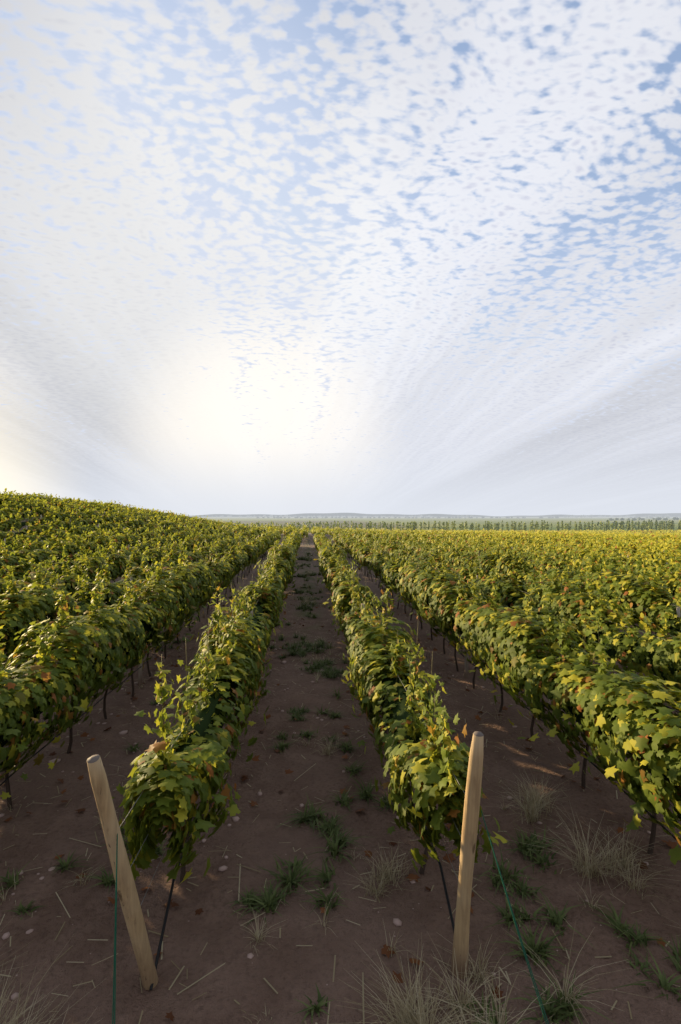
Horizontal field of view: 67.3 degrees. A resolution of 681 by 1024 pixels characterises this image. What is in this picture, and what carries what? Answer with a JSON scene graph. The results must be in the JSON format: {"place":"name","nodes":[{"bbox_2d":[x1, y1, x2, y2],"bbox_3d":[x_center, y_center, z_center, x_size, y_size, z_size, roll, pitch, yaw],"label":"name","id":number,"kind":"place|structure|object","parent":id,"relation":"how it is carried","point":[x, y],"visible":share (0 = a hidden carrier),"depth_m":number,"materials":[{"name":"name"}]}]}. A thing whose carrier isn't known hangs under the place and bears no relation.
{"place":"outdoors","nodes":[
{"label":"outdoors","id":0,"kind":"place"},
{"bbox_2d":[5,539,666,769],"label":"vine shoots","id":1,"kind":"object","parent":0,"point":[355,613],"visible":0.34,"depth_m":7.94,"materials":[{"name":"plant"}]},
{"bbox_2d":[0,510,680,1023],"bbox_3d":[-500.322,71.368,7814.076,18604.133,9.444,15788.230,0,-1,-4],"label":"ground","id":2,"kind":"structure","parent":0,"point":[294,966],"depth_m":4.71,"materials":[{"name":"soil"}]},
{"bbox_2d":[87,755,157,989],"bbox_3d":[-1.405,2.471,3.385,0.114,1.969,0.678,0,-1,14],"label":"end post","id":3,"kind":"object","parent":2,"relation":"on","point":[131,907],"visible":0.94,"depth_m":3.29,"materials":[{"name":"brown wood"}]},
{"bbox_2d":[0,639,650,1022],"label":"pebbles","id":4,"kind":"object","parent":2,"relation":"on","point":[397,922],"visible":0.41,"depth_m":5.52,"materials":[{"name":"brown stone"}]},
{"bbox_2d":[112,810,548,1023],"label":"guy wires","id":5,"kind":"object","parent":2,"relation":"on","point":[114,987],"visible":1,"depth_m":2.95,"materials":[{"name":"grey metal"}]},
{"bbox_2d":[0,593,676,1020],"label":"fallen leaves","id":6,"kind":"object","parent":2,"relation":"on","point":[386,949],"visible":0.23,"depth_m":5.21,"materials":[{"name":"brown plant"}]},
{"bbox_2d":[5,530,671,881],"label":"grapevine trunks","id":7,"kind":"object","parent":2,"relation":"on","point":[426,850],"visible":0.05,"depth_m":7.46,"materials":[{"name":"brown wood"}]},
{"bbox_2d":[0,551,679,989],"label":"drip hoses","id":8,"kind":"object","parent":2,"relation":"on","point":[410,787],"visible":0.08,"depth_m":4.31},
{"bbox_2d":[0,551,680,882],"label":"vine leaves","id":9,"kind":"object","parent":2,"relation":"on","point":[168,797],"visible":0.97,"depth_m":6.16,"materials":[{"name":"green plant"}]},
{"bbox_2d":[0,488,680,564],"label":"vine leaves","id":10,"kind":"object","parent":2,"relation":"on","point":[621,548],"visible":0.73,"depth_m":39.60,"materials":[{"name":"green plant"}]},
{"bbox_2d":[0,551,680,1023],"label":"dry grass tufts","id":11,"kind":"object","parent":2,"relation":"on","point":[406,1015],"depth_m":3.67,"materials":[{"name":"brown plant"}]},
{"bbox_2d":[0,496,680,787],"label":"vine row interiors","id":12,"kind":"object","parent":2,"relation":"on","point":[202,726],"visible":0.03,"depth_m":7.87,"materials":[{"name":"green plant"}]},
{"bbox_2d":[0,602,680,1023],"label":"straw litter","id":13,"kind":"object","parent":2,"relation":"on","point":[306,856],"visible":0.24,"depth_m":4.54,"materials":[{"name":"beige plant"}]},
{"bbox_2d":[0,552,680,1023],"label":"green grass tufts","id":14,"kind":"object","parent":2,"relation":"on","point":[526,846],"visible":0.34,"depth_m":4.57,"materials":[{"name":"green plant"}]},
{"bbox_2d":[1,496,680,685],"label":"trellis posts","id":15,"kind":"object","parent":2,"relation":"on","point":[407,615],"visible":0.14,"depth_m":16.34,"materials":[{"name":"brown wood"}]},
{"bbox_2d":[0,533,680,630],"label":"vine leaves","id":16,"kind":"object","parent":15,"relation":"on","point":[103,563],"visible":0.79,"depth_m":17.86,"materials":[{"name":"green plant"}]},
{"bbox_2d":[109,502,680,540],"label":"vineyard rows","id":17,"kind":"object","parent":2,"relation":"on","point":[644,534],"depth_m":89.06,"materials":[{"name":"green plant"}]},
{"bbox_2d":[141,509,674,541],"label":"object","id":18,"kind":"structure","parent":2,"relation":"on","point":[262,531],"depth_m":74.56,"materials":[{"name":"green plant"}]},
{"bbox_2d":[212,515,635,516],"bbox_3d":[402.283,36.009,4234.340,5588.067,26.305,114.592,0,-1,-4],"label":"distant trees","id":19,"kind":"object","parent":2,"relation":"on","point":[374,516],"visible":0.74,"depth_m":4198.15,"materials":[{"name":"green plant"}]},
{"bbox_2d":[451,731,483,978],"bbox_3d":[0.878,2.465,3.587,0.119,1.970,0.386,0,-1,-10],"label":"end post","id":20,"kind":"object","parent":2,"relation":"on","point":[460,954],"visible":0.94,"depth_m":3.52,"materials":[{"name":"brown wood"}]},
{"bbox_2d":[256,516,680,517],"bbox_3d":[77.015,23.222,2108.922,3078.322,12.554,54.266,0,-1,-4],"label":"distant trees","id":21,"kind":"object","parent":2,"relation":"on","point":[445,517],"visible":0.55,"depth_m":2125.45,"materials":[{"name":"green plant"}]},
{"bbox_2d":[276,522,679,532],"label":"poplar windbreak trunks","id":22,"kind":"object","parent":2,"relation":"on","point":[485,527],"visible":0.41,"depth_m":257.41,"materials":[{"name":"brown plant"}]},
{"bbox_2d":[230,520,680,530],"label":"tree line","id":23,"kind":"object","parent":22,"relation":"on","point":[370,526],"visible":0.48,"depth_m":256.70,"materials":[{"name":"green plant"}]},
{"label":"poplar windbreak trunks","id":24,"kind":"object","parent":2,"relation":"on","visible":0},
{"bbox_2d":[597,519,680,529],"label":"trees","id":25,"kind":"object","parent":24,"relation":"attached to","point":[662,522],"visible":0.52,"depth_m":299.16,"materials":[{"name":"green plant"}]},
{"bbox_3d":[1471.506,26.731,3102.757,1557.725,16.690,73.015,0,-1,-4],"label":"tree line trunks","id":26,"kind":"object","parent":2,"relation":"on","visible":0},
{"bbox_2d":[457,514,669,517],"bbox_3d":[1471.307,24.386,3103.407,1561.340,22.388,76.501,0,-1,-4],"label":"distant trees","id":27,"kind":"object","parent":26,"relation":"attached to","point":[576,516],"visible":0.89,"depth_m":3105.05,"materials":[{"name":"green plant"}]},
{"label":"tree line trunks","id":28,"kind":"object","parent":2,"relation":"on","visible":0},
{"bbox_2d":[609,517,680,520],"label":"distant trees","id":29,"kind":"object","parent":28,"relation":"attached to","point":[639,518],"visible":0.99,"depth_m":941.05,"materials":[{"name":"green plant"}]},
{"bbox_2d":[2,579,678,903],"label":"trellis wires","id":30,"kind":"object","parent":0,"point":[412,701],"visible":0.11,"depth_m":4.03,"materials":[{"name":"grey metal"}]},
{"bbox_2d":[0,0,680,515],"label":"sky","id":31,"kind":"structure","parent":0,"point":[271,257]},
{"bbox_2d":[189,513,680,516],"bbox_3d":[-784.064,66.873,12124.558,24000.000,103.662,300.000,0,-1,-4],"label":"distant ridge","id":32,"kind":"structure","parent":0,"point":[397,515],"depth_m":12286.94,"materials":[{"name":"green plant"}]}
]}

